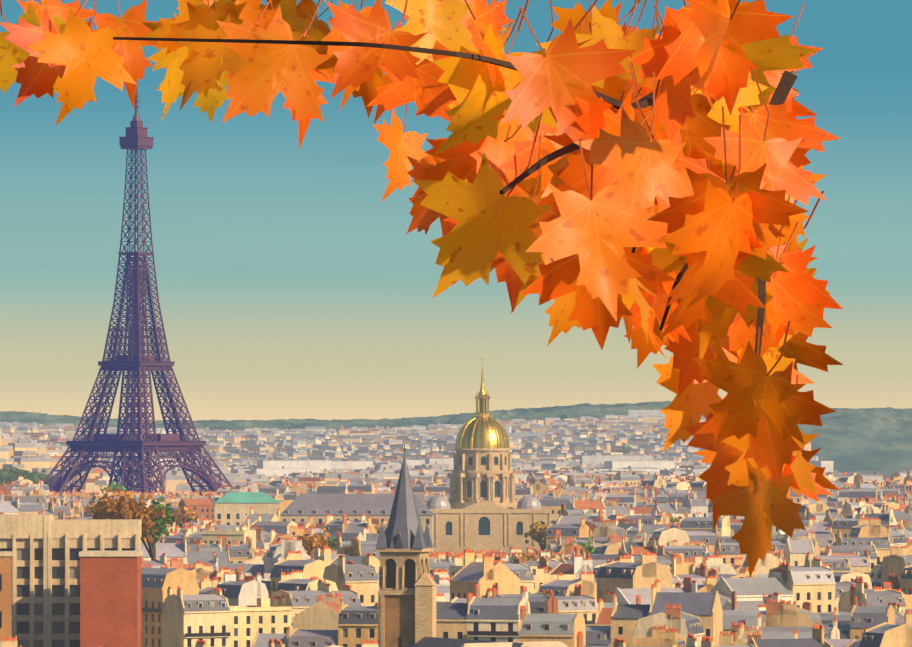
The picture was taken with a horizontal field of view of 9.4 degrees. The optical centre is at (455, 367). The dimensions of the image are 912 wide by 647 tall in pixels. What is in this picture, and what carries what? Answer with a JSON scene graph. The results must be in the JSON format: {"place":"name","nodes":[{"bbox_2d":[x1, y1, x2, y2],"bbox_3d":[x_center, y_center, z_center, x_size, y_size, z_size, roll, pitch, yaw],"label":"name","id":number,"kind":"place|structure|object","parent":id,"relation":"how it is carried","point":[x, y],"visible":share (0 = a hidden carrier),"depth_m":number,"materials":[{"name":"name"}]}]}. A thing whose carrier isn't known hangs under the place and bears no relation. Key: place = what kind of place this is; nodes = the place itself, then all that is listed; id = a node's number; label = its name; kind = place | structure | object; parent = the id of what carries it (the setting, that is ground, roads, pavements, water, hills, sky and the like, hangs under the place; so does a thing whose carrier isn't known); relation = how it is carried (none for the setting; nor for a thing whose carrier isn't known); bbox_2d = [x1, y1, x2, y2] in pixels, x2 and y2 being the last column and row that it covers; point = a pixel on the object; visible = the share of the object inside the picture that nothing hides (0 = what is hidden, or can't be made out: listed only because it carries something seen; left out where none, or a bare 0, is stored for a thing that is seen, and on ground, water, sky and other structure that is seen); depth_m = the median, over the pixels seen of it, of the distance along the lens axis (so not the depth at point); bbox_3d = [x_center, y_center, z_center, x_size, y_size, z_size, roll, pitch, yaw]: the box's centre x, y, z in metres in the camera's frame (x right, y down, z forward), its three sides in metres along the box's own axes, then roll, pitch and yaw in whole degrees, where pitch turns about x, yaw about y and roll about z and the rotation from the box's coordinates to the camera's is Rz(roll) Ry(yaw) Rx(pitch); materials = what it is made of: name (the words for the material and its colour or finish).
{"place":"outdoors","nodes":[
{"label":"outdoors","id":0,"kind":"place"},
{"bbox_2d":[10,414,709,485],"bbox_3d":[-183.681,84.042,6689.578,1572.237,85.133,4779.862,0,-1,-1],"label":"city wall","id":1,"kind":"structure","parent":0,"point":[385,468],"depth_m":7050.56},
{"bbox_2d":[0,0,823,478],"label":"branches","id":2,"kind":"object","parent":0,"point":[780,92],"visible":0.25,"depth_m":6.19,"materials":[{"name":"brown wood"}]},
{"bbox_2d":[0,0,842,576],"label":"maple leaves","id":3,"kind":"object","parent":2,"relation":"attached to","point":[666,204],"visible":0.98,"depth_m":6.41,"materials":[{"name":"orange plant"}]},
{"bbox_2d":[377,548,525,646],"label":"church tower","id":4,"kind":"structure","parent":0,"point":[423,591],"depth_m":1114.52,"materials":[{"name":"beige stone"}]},
{"bbox_2d":[384,595,414,646],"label":"wall","id":5,"kind":"structure","parent":4,"relation":"attached to","point":[399,615],"depth_m":1114.65,"materials":[{"name":"brown stone"}]},
{"bbox_2d":[0,0,911,420],"label":"sky","id":6,"kind":"structure","parent":0,"point":[288,288],"materials":[{"name":"blue"}]},
{"bbox_2d":[429,448,558,553],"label":"church building","id":7,"kind":"structure","parent":0,"point":[502,513],"depth_m":2656.09,"materials":[{"name":"beige stone"}]},
{"bbox_2d":[455,358,509,447],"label":"golden dome","id":8,"kind":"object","parent":7,"relation":"on","point":[482,428],"visible":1,"depth_m":2676.47,"materials":[{"name":"gold metal"}]},
{"bbox_2d":[426,495,541,508],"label":"small domes","id":9,"kind":"structure","parent":7,"relation":"on","point":[525,502],"depth_m":2661.50,"materials":[{"name":"grey metal"}]},
{"bbox_2d":[841,473,890,479],"bbox_3d":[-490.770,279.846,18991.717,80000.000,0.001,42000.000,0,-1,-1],"label":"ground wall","id":10,"kind":"structure","parent":0,"point":[886,475],"depth_m":8255.45,"materials":[{"name":"grey"}]},
{"bbox_2d":[0,556,140,646],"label":"brick annexes","id":11,"kind":"structure","parent":10,"relation":"on","point":[110,601],"depth_m":1212.67,"materials":[{"name":"red brick"}]},
{"bbox_2d":[0,551,142,556],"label":"cap","id":12,"kind":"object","parent":11,"relation":"on","point":[103,553],"depth_m":1212.54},
{"bbox_2d":[0,514,141,646],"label":"concrete building facade","id":13,"kind":"structure","parent":10,"relation":"on","point":[47,533],"depth_m":1236.63,"materials":[{"name":"beige concrete"}]},
{"bbox_2d":[0,548,134,646],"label":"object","id":14,"kind":"object","parent":13,"relation":"in","point":[57,590],"visible":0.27,"depth_m":1237.18,"materials":[{"name":"black glass"}]},
{"bbox_2d":[43,83,232,494],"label":"lattice tower","id":15,"kind":"structure","parent":10,"relation":"on","point":[136,364],"depth_m":4026.34,"materials":[{"name":"purple metal"}]},
{"bbox_2d":[214,503,432,552],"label":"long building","id":16,"kind":"structure","parent":10,"relation":"on","point":[232,509],"depth_m":2617.49,"materials":[{"name":"beige stone"}]},
{"bbox_2d":[213,492,279,502],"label":"invalides wing roofs","id":17,"kind":"structure","parent":16,"relation":"on","point":[246,497],"depth_m":2621.25,"materials":[{"name":"teal metal"}]},
{"bbox_2d":[218,511,428,524],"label":"windows","id":18,"kind":"structure","parent":16,"relation":"in","point":[284,520],"depth_m":2467.97,"materials":[{"name":"black glass"}]},
{"bbox_2d":[280,494,433,514],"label":"roof","id":19,"kind":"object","parent":16,"relation":"on","point":[335,504],"visible":0.89,"depth_m":2471.46,"materials":[{"name":"grey metal"}]},
{"bbox_2d":[141,512,545,560],"bbox_3d":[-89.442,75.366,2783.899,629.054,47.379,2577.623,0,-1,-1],"label":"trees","id":20,"kind":"object","parent":10,"relation":"on","point":[151,550],"visible":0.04,"depth_m":1587.76,"materials":[{"name":"plant"}]},
{"bbox_2d":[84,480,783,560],"bbox_3d":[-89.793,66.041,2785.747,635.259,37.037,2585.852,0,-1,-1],"label":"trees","id":21,"kind":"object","parent":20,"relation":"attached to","point":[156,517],"visible":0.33,"depth_m":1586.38,"materials":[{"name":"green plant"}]},
{"bbox_2d":[0,410,832,494],"bbox_3d":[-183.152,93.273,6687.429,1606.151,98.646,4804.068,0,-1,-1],"label":"distant buildings","id":22,"kind":"structure","parent":10,"relation":"on","point":[645,461],"depth_m":7574.96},
{"bbox_2d":[0,415,826,492],"bbox_3d":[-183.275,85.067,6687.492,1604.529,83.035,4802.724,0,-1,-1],"label":"city roof","id":23,"kind":"structure","parent":22,"relation":"on","point":[244,471],"depth_m":7411.96,"materials":[{"name":"grey"}]},
{"bbox_2d":[0,401,911,472],"bbox_3d":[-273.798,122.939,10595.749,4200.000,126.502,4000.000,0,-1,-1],"label":"distant hills","id":24,"kind":"structure","parent":10,"relation":"on","point":[864,440],"depth_m":10105.98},
{"bbox_2d":[0,469,911,646],"bbox_3d":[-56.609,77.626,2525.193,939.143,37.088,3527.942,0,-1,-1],"label":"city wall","id":25,"kind":"structure","parent":10,"relation":"on","point":[253,600],"depth_m":1425.97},
{"bbox_2d":[0,471,911,646],"bbox_3d":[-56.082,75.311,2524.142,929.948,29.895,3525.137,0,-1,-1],"label":"roofs","id":26,"kind":"structure","parent":25,"relation":"on","point":[759,584],"depth_m":1522.29,"materials":[{"name":"metal"}]},
{"bbox_2d":[0,468,911,646],"bbox_3d":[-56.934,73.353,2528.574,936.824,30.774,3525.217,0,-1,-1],"label":"chimneys","id":27,"kind":"object","parent":26,"relation":"on","point":[458,555],"visible":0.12,"depth_m":1705.92,"materials":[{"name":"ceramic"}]},
{"bbox_2d":[8,474,911,646],"bbox_3d":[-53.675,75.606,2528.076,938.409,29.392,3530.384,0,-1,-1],"label":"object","id":28,"kind":"object","parent":25,"relation":"on","point":[696,603],"visible":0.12,"depth_m":1519.71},
{"bbox_2d":[44,482,911,646],"bbox_3d":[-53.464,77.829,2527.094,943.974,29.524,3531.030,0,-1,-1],"label":"windows","id":29,"kind":"structure","parent":25,"relation":"in","point":[493,632],"depth_m":1377.69,"materials":[{"name":"black glass"}]},
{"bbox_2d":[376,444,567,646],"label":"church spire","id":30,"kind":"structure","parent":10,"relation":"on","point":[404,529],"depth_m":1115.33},
{"bbox_3d":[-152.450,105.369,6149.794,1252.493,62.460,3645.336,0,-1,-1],"label":"bark of far trees","id":31,"kind":"object","parent":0,"visible":0},
{"bbox_2d":[0,435,700,491],"bbox_3d":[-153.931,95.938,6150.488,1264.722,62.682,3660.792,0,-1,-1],"label":"tree leaf clumps","id":32,"kind":"object","parent":31,"relation":"attached to","point":[12,474],"visible":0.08,"depth_m":4477.12,"materials":[{"name":"green plant"}]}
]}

